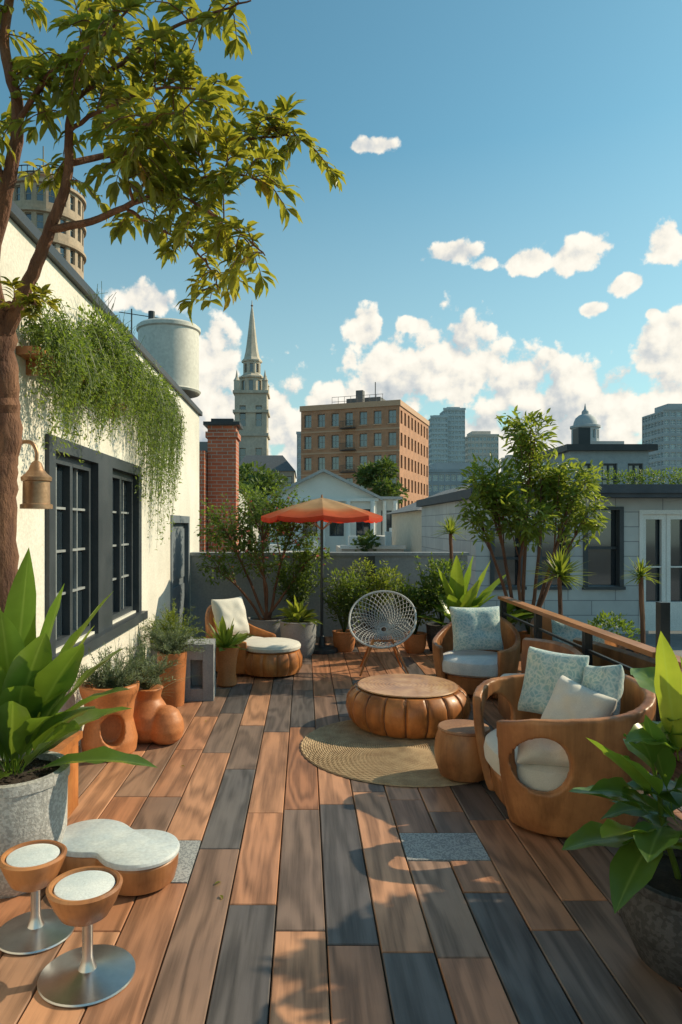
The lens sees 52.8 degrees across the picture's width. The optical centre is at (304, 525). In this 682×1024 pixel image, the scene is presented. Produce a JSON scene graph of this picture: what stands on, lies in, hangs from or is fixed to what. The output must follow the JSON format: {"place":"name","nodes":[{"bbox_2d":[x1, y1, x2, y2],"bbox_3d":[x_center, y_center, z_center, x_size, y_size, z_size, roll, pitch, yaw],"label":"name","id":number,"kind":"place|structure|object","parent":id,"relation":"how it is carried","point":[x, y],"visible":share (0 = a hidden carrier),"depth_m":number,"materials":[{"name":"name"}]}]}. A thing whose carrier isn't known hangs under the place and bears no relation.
{"place":"outdoors","nodes":[
{"label":"outdoors","id":0,"kind":"place"},
{"bbox_2d":[0,146,85,278],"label":"round stone tower","id":1,"kind":"structure","parent":0,"point":[34,206],"depth_m":77.02,"materials":[{"name":"beige stone"}]},
{"bbox_2d":[119,309,157,332],"bbox_3d":[-2.625,-2.575,10.900,0.652,1.750,0.024,0,0,0],"label":"roof antenna","id":2,"kind":"object","parent":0,"point":[131,317],"visible":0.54,"depth_m":10.89,"materials":[{"name":"black metal"}]},
{"bbox_2d":[136,311,200,398],"bbox_3d":[-2.080,-2.460,10.500,0.980,1.520,0.980,0,0,0],"label":"roof tank","id":3,"kind":"object","parent":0,"point":[171,345],"visible":0.65,"depth_m":10.11,"materials":[{"name":"white metal"}]},
{"bbox_2d":[199,451,207,551],"bbox_3d":[-2.250,6.100,14.000,0.500,15.200,0.600,0,0,0],"label":"brick stack","id":4,"kind":"object","parent":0,"point":[203,475],"visible":0.11,"depth_m":13.70,"materials":[{"name":"red brick"}]},
{"bbox_2d":[239,455,296,551],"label":"stone hall","id":5,"kind":"structure","parent":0,"point":[281,465],"depth_m":108.79,"materials":[{"name":"grey stone"}]},
{"bbox_2d":[296,432,300,480],"bbox_3d":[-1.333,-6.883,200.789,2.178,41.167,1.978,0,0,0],"label":"office block","id":6,"kind":"structure","parent":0,"point":[298,456],"depth_m":200.09,"materials":[{"name":"grey concrete"}]},
{"bbox_2d":[273,472,397,551],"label":"walls","id":7,"kind":"structure","parent":0,"point":[325,485],"depth_m":38.00,"materials":[{"name":"white paint"}]},
{"bbox_2d":[268,498,396,551],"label":"columns","id":8,"kind":"structure","parent":7,"relation":"attached to","point":[372,510],"depth_m":37.80,"materials":[{"name":"white paint"}]},
{"bbox_2d":[267,468,401,500],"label":"roof","id":9,"kind":"structure","parent":7,"relation":"on","point":[339,478],"depth_m":37.60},
{"bbox_2d":[0,0,681,483],"label":"sky","id":10,"kind":"structure","parent":0,"point":[503,232],"materials":[{"name":"blue"}]},
{"bbox_2d":[301,405,427,508],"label":"brick building","id":11,"kind":"structure","parent":0,"point":[409,438],"depth_m":93.41,"materials":[{"name":"brown brick"}]},
{"bbox_2d":[340,420,355,472],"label":"balconies","id":12,"kind":"structure","parent":11,"relation":"attached to","point":[350,449],"depth_m":91.67,"materials":[{"name":"grey paint"}]},
{"bbox_2d":[332,382,384,402],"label":"roof plant","id":13,"kind":"object","parent":11,"relation":"on","point":[360,395],"visible":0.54,"depth_m":95.29,"materials":[{"name":"grey metal"}]},
{"bbox_2d":[300,399,428,475],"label":"cornice","id":14,"kind":"structure","parent":11,"relation":"attached to","point":[402,404],"depth_m":92.56,"materials":[{"name":"brown stone"}]},
{"bbox_2d":[387,484,469,551],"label":"cream house","id":15,"kind":"structure","parent":0,"point":[407,525],"depth_m":22.84,"materials":[{"name":"beige paint"}]},
{"bbox_2d":[428,415,447,468],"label":"glass tower","id":16,"kind":"structure","parent":0,"point":[438,439],"depth_m":260.06,"materials":[{"name":"blue glass"}]},
{"bbox_2d":[440,407,465,462],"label":"glass tower","id":17,"kind":"structure","parent":0,"point":[456,434],"depth_m":262.01,"materials":[{"name":"blue glass"}]},
{"bbox_2d":[428,463,487,496],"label":"office block","id":18,"kind":"structure","parent":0,"point":[444,476],"depth_m":180.25,"materials":[{"name":"blue concrete"}]},
{"bbox_2d":[465,431,498,481],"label":"concrete tower","id":19,"kind":"structure","parent":0,"point":[482,445],"depth_m":300.25,"materials":[{"name":"grey glass"}]},
{"bbox_2d":[422,498,681,633],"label":"walls","id":20,"kind":"structure","parent":0,"point":[580,604],"depth_m":13.00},
{"bbox_2d":[416,484,681,506],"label":"flat roof","id":21,"kind":"structure","parent":20,"relation":"on","point":[641,490],"depth_m":12.60,"materials":[{"name":"stone"}]},
{"bbox_2d":[592,466,681,483],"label":"roof hedge","id":22,"kind":"object","parent":21,"relation":"on","point":[629,475],"visible":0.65,"depth_m":14.14,"materials":[{"name":"green plant"}]},
{"bbox_2d":[490,507,625,589],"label":"window frames","id":23,"kind":"structure","parent":20,"relation":"attached to","point":[619,547],"depth_m":12.97,"materials":[{"name":"paint"}]},
{"bbox_2d":[495,510,681,600],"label":"glass","id":24,"kind":"object","parent":20,"relation":"attached to","point":[602,566],"visible":0.33,"depth_m":13.16,"materials":[{"name":"black glass"}]},
{"bbox_2d":[639,510,681,630],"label":"french doors","id":25,"kind":"structure","parent":20,"relation":"attached to","point":[665,517],"depth_m":13.04,"materials":[{"name":"white paint"}]},
{"bbox_2d":[590,441,623,443],"bbox_3d":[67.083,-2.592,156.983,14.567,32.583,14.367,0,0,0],"label":"ledge","id":26,"kind":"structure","parent":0,"point":[606,442],"depth_m":152.83,"materials":[{"name":"grey concrete"}]},
{"bbox_2d":[620,634,681,656],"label":"terrace","id":27,"kind":"structure","parent":0,"point":[676,643],"depth_m":12.23,"materials":[{"name":"grey concrete"}]},
{"bbox_2d":[0,637,681,1023],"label":"wood deck","id":28,"kind":"structure","parent":27,"relation":"on","point":[346,901],"depth_m":3.11,"materials":[{"name":"wood"}]},
{"bbox_2d":[0,840,74,954],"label":"pedestal stool","id":29,"kind":"object","parent":28,"relation":"on","point":[33,867],"visible":0.96,"depth_m":2.81,"materials":[{"name":"wood"}]},
{"bbox_2d":[32,731,82,817],"bbox_3d":[-1.542,1.460,3.850,0.405,0.440,0.580,0,0,0],"label":"wooden planter","id":30,"kind":"object","parent":28,"relation":"on","point":[68,745],"visible":0.23,"depth_m":4.00,"materials":[{"name":"orange wood"}]},
{"bbox_2d":[0,0,345,612],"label":"leafy tree","id":31,"kind":"object","parent":30,"relation":"in","point":[162,174],"visible":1,"depth_m":3.21,"materials":[{"name":"green plant"}]},
{"bbox_2d":[0,548,156,898],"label":"concrete planter with broadleaf plant","id":32,"kind":"object","parent":28,"relation":"on","point":[36,683],"visible":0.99,"depth_m":3.11,"materials":[{"name":"green plant"}]},
{"bbox_2d":[37,866,135,1007],"bbox_3d":[-0.818,1.522,2.584,0.356,0.350,0.356,0,0,0],"label":"pedestal stool","id":33,"kind":"object","parent":28,"relation":"on","point":[87,973],"visible":1,"depth_m":2.54,"materials":[{"name":"metal"}]},
{"bbox_2d":[79,678,139,753],"bbox_3d":[-1.451,1.435,5.100,0.435,0.530,0.435,0,0,0],"label":"sculptural terracotta pot","id":34,"kind":"object","parent":28,"relation":"on","point":[117,731],"visible":0.68,"depth_m":4.98,"materials":[{"name":"orange ceramic"}]},
{"bbox_2d":[75,644,159,688],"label":"feathery plant","id":35,"kind":"object","parent":34,"relation":"in","point":[104,680],"visible":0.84,"depth_m":5.06,"materials":[{"name":"green plant"}]},
{"bbox_2d":[58,819,179,895],"bbox_3d":[-0.923,1.613,3.337,0.676,0.166,0.377,0,0,24],"label":"kidney low table","id":36,"kind":"object","parent":28,"relation":"on","point":[142,861],"visible":0.8,"depth_m":3.23,"materials":[{"name":"brown wood"}]},
{"bbox_2d":[91,639,201,698],"bbox_3d":[-1.563,1.283,5.996,1.339,0.833,1.399,0,0,0],"label":"grass clump","id":37,"kind":"object","parent":28,"relation":"on","point":[130,644],"visible":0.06,"depth_m":6.07,"materials":[{"name":"green plant"}]},
{"bbox_2d":[133,684,183,744],"bbox_3d":[-1.188,1.488,5.418,0.490,0.422,0.390,0,0,0],"label":"gourd terracotta pot","id":38,"kind":"object","parent":28,"relation":"on","point":[158,720],"visible":0.81,"depth_m":5.27,"materials":[{"name":"orange ceramic"}]},
{"bbox_2d":[111,632,180,689],"bbox_3d":[-1.273,1.081,5.391,0.586,0.482,0.518,0,0,35],"label":"feathery plant","id":39,"kind":"object","parent":38,"relation":"on","point":[145,685],"visible":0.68,"depth_m":5.39,"materials":[{"name":"green plant"}]},
{"bbox_2d":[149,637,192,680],"bbox_3d":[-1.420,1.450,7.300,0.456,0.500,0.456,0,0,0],"label":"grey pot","id":40,"kind":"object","parent":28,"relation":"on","point":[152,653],"visible":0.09,"depth_m":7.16,"materials":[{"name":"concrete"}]},
{"bbox_2d":[135,598,202,647],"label":"rosemary bush","id":41,"kind":"object","parent":40,"relation":"in","point":[163,624],"visible":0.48,"depth_m":7.26,"materials":[{"name":"green plant"}]},
{"bbox_2d":[157,650,186,706],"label":"tall terracotta pot","id":42,"kind":"object","parent":28,"relation":"on","point":[175,691],"visible":0.66,"depth_m":6.40,"materials":[{"name":"ceramic"}]},
{"bbox_2d":[124,610,214,660],"bbox_3d":[-1.241,1.010,6.484,0.795,0.485,0.803,0,0,38],"label":"feathery plant","id":43,"kind":"object","parent":42,"relation":"in","point":[174,645],"visible":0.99,"depth_m":6.49,"materials":[{"name":"green plant"}]},
{"bbox_2d":[181,639,215,701],"bbox_3d":[-1.058,1.425,6.800,0.330,0.550,0.340,0,0,-4],"label":"concrete block stool","id":44,"kind":"object","parent":28,"relation":"on","point":[198,687],"visible":0.86,"depth_m":6.64,"materials":[{"name":"grey concrete"}]},
{"bbox_2d":[216,644,239,686],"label":"terracotta pot","id":45,"kind":"object","parent":28,"relation":"on","point":[226,658],"visible":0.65,"depth_m":7.19,"materials":[{"name":"ceramic"}]},
{"bbox_2d":[202,616,253,651],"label":"agave plant","id":46,"kind":"object","parent":45,"relation":"in","point":[224,638],"visible":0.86,"depth_m":7.22,"materials":[{"name":"green plant"}]},
{"bbox_2d":[205,596,302,676],"bbox_3d":[-0.596,1.268,7.963,1.175,0.844,0.799,0,0,31],"label":"curved lounge chair","id":47,"kind":"object","parent":28,"relation":"on","point":[267,654],"visible":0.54,"depth_m":7.71,"materials":[{"name":"orange wood"}]},
{"bbox_2d":[194,480,333,619],"bbox_3d":[-0.575,0.366,9.931,2.022,2.096,0.889,0,0,0],"label":"flowering shrub","id":48,"kind":"object","parent":28,"relation":"on","point":[222,532],"visible":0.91,"depth_m":9.90,"materials":[{"name":"green plant"}]},
{"bbox_2d":[204,497,325,567],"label":"shrub blossoms","id":49,"kind":"object","parent":48,"relation":"attached to","point":[261,541],"visible":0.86,"depth_m":9.64,"materials":[{"name":"pink plant"}]},
{"bbox_2d":[247,615,285,637],"bbox_3d":[-0.550,1.520,9.950,0.576,0.360,0.576,0,0,0],"label":"shrub planter","id":50,"kind":"object","parent":28,"relation":"on","point":[265,625],"visible":0.48,"depth_m":9.71,"materials":[{"name":"grey concrete"}]},
{"bbox_2d":[272,595,321,657],"bbox_3d":[-0.029,1.298,8.930,0.687,0.804,0.655,0,0,-27],"label":"grey pot with leafy plant","id":51,"kind":"object","parent":28,"relation":"on","point":[300,627],"visible":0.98,"depth_m":8.81,"materials":[{"name":"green plant"}]},
{"bbox_2d":[270,554,325,617],"bbox_3d":[-0.078,1.055,10.021,0.846,1.290,0.549,0,0,-9],"label":"dark pot with shrub","id":52,"kind":"object","parent":28,"relation":"on","point":[301,579],"visible":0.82,"depth_m":9.93,"materials":[{"name":"green plant"}]},
{"bbox_2d":[261,495,382,654],"bbox_3d":[0.235,0.639,9.250,1.520,2.118,1.520,0,0,-22],"label":"patio umbrella","id":53,"kind":"object","parent":28,"relation":"on","point":[321,509],"visible":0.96,"depth_m":8.89,"materials":[{"name":"fabric"}]},
{"bbox_2d":[318,565,370,651],"bbox_3d":[0.549,1.116,9.323,0.736,1.168,0.549,0,0,0],"label":"terracotta pot with shrub","id":54,"kind":"object","parent":28,"relation":"on","point":[343,639],"visible":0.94,"depth_m":9.25,"materials":[{"name":"green plant"}]},
{"bbox_2d":[367,556,374,616],"bbox_3d":[1.010,1.080,10.434,0.120,1.240,0.068,0,0,0],"label":"wall post","id":55,"kind":"object","parent":28,"relation":"on","point":[371,558],"depth_m":10.40,"materials":[{"name":"grey paint"}]},
{"bbox_2d":[347,557,406,644],"bbox_3d":[1.048,1.072,9.910,0.878,1.257,0.622,0,0,0],"label":"dark pot with shrub","id":56,"kind":"object","parent":28,"relation":"on","point":[378,584],"visible":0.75,"depth_m":9.81,"materials":[{"name":"green plant"}]},
{"bbox_2d":[348,590,416,675],"bbox_3d":[0.904,1.234,7.945,0.786,0.920,0.583,0,0,0],"label":"woven wire chair","id":57,"kind":"object","parent":28,"relation":"on","point":[386,633],"visible":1,"depth_m":8.05,"materials":[{"name":"white metal"}]},
{"bbox_2d":[300,720,468,786],"bbox_3d":[0.770,1.692,5.247,1.608,0.010,1.607,0,0,0],"label":"round jute rug","id":58,"kind":"object","parent":28,"relation":"on","point":[366,756],"visible":0.67,"depth_m":5.01,"materials":[{"name":"beige wicker"}]},
{"bbox_2d":[346,674,470,738],"bbox_3d":[0.875,1.517,5.820,1.047,0.342,1.050,0,0,0],"label":"pumpkin coffee table","id":59,"kind":"object","parent":58,"relation":"on","point":[413,706],"visible":0.96,"depth_m":5.45,"materials":[{"name":"orange leather"},{"name":"wood"}]},
{"bbox_2d":[434,719,489,782],"bbox_3d":[1.075,1.515,4.620,0.396,0.346,0.396,0,0,0],"label":"side table","id":60,"kind":"object","parent":58,"relation":"on","point":[457,758],"visible":0.88,"depth_m":4.47,"materials":[{"name":"brown wood"}]},
{"bbox_2d":[387,573,440,653],"bbox_3d":[1.508,1.165,9.218,0.758,1.071,0.556,0,0,-28],"label":"terracotta pot with shrub","id":61,"kind":"object","parent":28,"relation":"on","point":[415,642],"visible":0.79,"depth_m":9.12,"materials":[{"name":"green plant"}]},
{"bbox_2d":[414,552,465,651],"bbox_3d":[1.851,1.019,9.332,0.802,1.362,0.618,0,0,0],"label":"dark pot with shrub","id":62,"kind":"object","parent":28,"relation":"on","point":[433,629],"visible":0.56,"depth_m":9.25,"materials":[{"name":"green plant"}]},
{"bbox_2d":[431,513,466,622],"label":"yucca plant","id":63,"kind":"object","parent":28,"relation":"on","point":[450,526],"visible":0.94,"depth_m":9.78,"materials":[{"name":"green plant"}]},
{"bbox_2d":[402,555,505,624],"bbox_3d":[2.089,1.036,8.913,1.539,1.328,1.296,0,0,0],"label":"agave","id":64,"kind":"object","parent":28,"relation":"on","point":[456,592],"visible":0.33,"depth_m":8.84,"materials":[{"name":"plant"}]},
{"bbox_2d":[432,606,520,697],"bbox_3d":[1.740,1.252,6.958,0.886,0.856,0.871,0,0,0],"label":"curved wood armchair","id":65,"kind":"object","parent":28,"relation":"on","point":[473,648],"visible":0.77,"depth_m":6.83,"materials":[{"name":"brown wood"}]},
{"bbox_2d":[498,638,583,719],"bbox_3d":[1.894,1.290,5.550,0.468,0.700,1.400,0,0,0],"label":"armchair","id":66,"kind":"object","parent":28,"relation":"on","point":[527,643],"visible":0.12,"depth_m":5.79,"materials":[{"name":"brown wood"}]},
{"bbox_2d":[473,646,655,837],"bbox_3d":[1.534,1.244,4.120,0.911,0.873,1.118,0,0,0],"label":"curved wood armchair","id":67,"kind":"object","parent":28,"relation":"on","point":[541,755],"visible":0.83,"depth_m":3.76,"materials":[{"name":"brown wood"}]},
{"bbox_2d":[498,596,681,780],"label":"glass railing","id":68,"kind":"object","parent":28,"relation":"on","point":[599,646],"visible":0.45,"depth_m":5.35,"materials":[{"name":"brown wood"}]},
{"bbox_2d":[562,631,681,987],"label":"stone planter with broadleaf plant","id":69,"kind":"object","parent":28,"relation":"on","point":[645,874],"visible":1,"depth_m":2.56,"materials":[{"name":"green plant"}]},
{"bbox_2d":[532,546,590,614],"bbox_3d":[2.834,1.130,7.591,0.808,1.836,0.741,0,0,0],"label":"yucca plant","id":70,"kind":"object","parent":27,"relation":"on","point":[560,567],"visible":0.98,"depth_m":7.57,"materials":[{"name":"green plant"}]},
{"bbox_2d":[587,609,639,641],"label":"terrace shrubs","id":71,"kind":"object","parent":27,"relation":"on","point":[619,624],"visible":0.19,"depth_m":10.20,"materials":[{"name":"green plant"}]},
{"bbox_2d":[624,559,659,643],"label":"yucca plant","id":72,"kind":"object","parent":27,"relation":"on","point":[641,571],"visible":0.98,"depth_m":6.98,"materials":[{"name":"green plant"}]},
{"bbox_2d":[642,404,681,483],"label":"office tower","id":73,"kind":"structure","parent":0,"point":[662,426],"depth_m":200.30,"materials":[{"name":"blue concrete"}]},
{"bbox_2d":[649,631,681,633],"bbox_3d":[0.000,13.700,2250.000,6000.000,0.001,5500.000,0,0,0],"label":"ground","id":74,"kind":"structure","parent":0,"point":[671,632],"depth_m":87.88,"materials":[{"name":"grey concrete"}]},
{"bbox_2d":[0,217,198,745],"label":"walls","id":75,"kind":"structure","parent":74,"relation":"on","point":[18,246],"depth_m":5.53,"materials":[{"name":"white paint"}]},
{"bbox_2d":[20,440,52,508],"bbox_3d":[-1.622,-0.304,4.050,0.258,0.409,0.184,0,0,0],"label":"wall lantern","id":76,"kind":"object","parent":75,"relation":"attached to","point":[36,478],"depth_m":3.99,"materials":[{"name":"gold metal"}]},
{"bbox_2d":[20,283,125,465],"bbox_3d":[-1.575,-0.961,4.723,0.369,1.121,1.486,0,0,0],"label":"trailing vine","id":77,"kind":"object","parent":75,"relation":"attached to","point":[98,383],"visible":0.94,"depth_m":4.43,"materials":[{"name":"green plant"}]},
{"bbox_2d":[16,346,158,417],"bbox_3d":[-1.669,-1.160,6.225,0.159,0.420,4.150,0,0,0],"label":"plant shelf","id":78,"kind":"object","parent":75,"relation":"attached to","point":[22,352],"visible":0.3,"depth_m":4.30,"materials":[{"name":"plant"}]},
{"bbox_2d":[28,281,181,407],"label":"shelf plants","id":79,"kind":"object","parent":78,"relation":"on","point":[122,330],"visible":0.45,"depth_m":5.38,"materials":[{"name":"green plant"}]},
{"bbox_2d":[45,434,147,660],"bbox_3d":[-1.755,0.180,5.930,0.190,1.600,2.660,0,0,0],"label":"window frame","id":80,"kind":"object","parent":75,"relation":"attached to","point":[101,471],"visible":0.84,"depth_m":5.72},
{"bbox_2d":[57,465,125,636],"bbox_3d":[-1.835,0.190,5.930,0.001,1.420,2.380,0,0,0],"label":"window glass","id":81,"kind":"object","parent":80,"relation":"in","point":[60,545],"depth_m":5.54,"materials":[{"name":"black glass"}]},
{"bbox_2d":[9,200,202,415],"bbox_3d":[-5.353,-1.866,4.730,7.295,0.068,13.460,0,0,0],"label":"coping","id":82,"kind":"object","parent":75,"relation":"on","point":[25,224],"visible":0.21,"depth_m":5.16,"materials":[{"name":"grey paint"}]},
{"bbox_2d":[84,313,186,549],"bbox_3d":[-1.568,-0.744,6.799,0.369,2.017,3.173,0,0,0],"label":"trailing vine","id":83,"kind":"object","parent":75,"relation":"attached to","point":[167,418],"visible":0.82,"depth_m":6.72,"materials":[{"name":"green plant"}]},
{"bbox_2d":[170,515,189,635],"bbox_3d":[-1.802,0.780,9.650,0.135,1.840,1.420,0,0,0],"label":"door","id":84,"kind":"structure","parent":75,"relation":"attached to","point":[180,562],"depth_m":9.86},
{"bbox_2d":[199,442,207,452],"bbox_3d":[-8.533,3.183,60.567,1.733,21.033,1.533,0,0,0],"label":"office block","id":85,"kind":"structure","parent":74,"relation":"on","point":[203,446],"depth_m":59.80,"materials":[{"name":"grey glass"}]},
{"bbox_2d":[203,419,242,551],"bbox_3d":[-1.690,5.750,14.300,0.740,15.900,0.760,0,0,0],"label":"brick chimney","id":86,"kind":"object","parent":74,"relation":"on","point":[223,436],"visible":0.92,"depth_m":14.00,"materials":[{"name":"red brick"}]},
{"bbox_2d":[233,302,269,462],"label":"church spire","id":87,"kind":"structure","parent":74,"relation":"on","point":[251,413],"depth_m":117.25,"materials":[{"name":"stone"}]},
{"bbox_2d":[239,494,405,551],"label":"rooftops","id":88,"kind":"object","parent":74,"relation":"on","point":[385,545],"visible":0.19,"depth_m":22.80,"materials":[{"name":"white paint"}]},
{"bbox_2d":[239,455,408,551],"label":"distant trees","id":89,"kind":"object","parent":74,"relation":"on","point":[366,476],"visible":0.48,"depth_m":58.77,"materials":[{"name":"green plant"}]},
{"bbox_2d":[190,552,468,636],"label":"parapet wall","id":90,"kind":"structure","parent":74,"relation":"on","point":[203,593],"depth_m":10.50,"materials":[{"name":"concrete"}]},
{"bbox_2d":[501,455,519,481],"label":"office tower","id":91,"kind":"structure","parent":74,"relation":"on","point":[508,459],"depth_m":320.25,"materials":[{"name":"concrete"}]},
{"bbox_2d":[532,427,657,633],"bbox_3d":[9.800,5.200,24.000,2.900,17.000,4.400,0,0,0],"label":"rooftop penthouse","id":92,"kind":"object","parent":74,"relation":"on","point":[623,457],"visible":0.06,"depth_m":22.00,"materials":[{"name":"grey concrete"}]},
{"bbox_2d":[570,404,600,443],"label":"domed building","id":93,"kind":"structure","parent":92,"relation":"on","point":[585,418],"depth_m":154.93,"materials":[{"name":"grey stone"}]},
{"bbox_3d":[2.620,1.800,8.200,0.576,0.500,0.576,0,0,0],"label":"grey planter","id":94,"kind":"object","parent":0,"visible":0},
{"bbox_2d":[455,405,615,607],"bbox_3d":[2.732,0.081,8.172,1.999,3.067,1.112,0,0,0],"label":"ornamental tree","id":95,"kind":"object","parent":94,"relation":"in","point":[552,484],"visible":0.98,"depth_m":8.08,"materials":[{"name":"green plant"}]}
]}

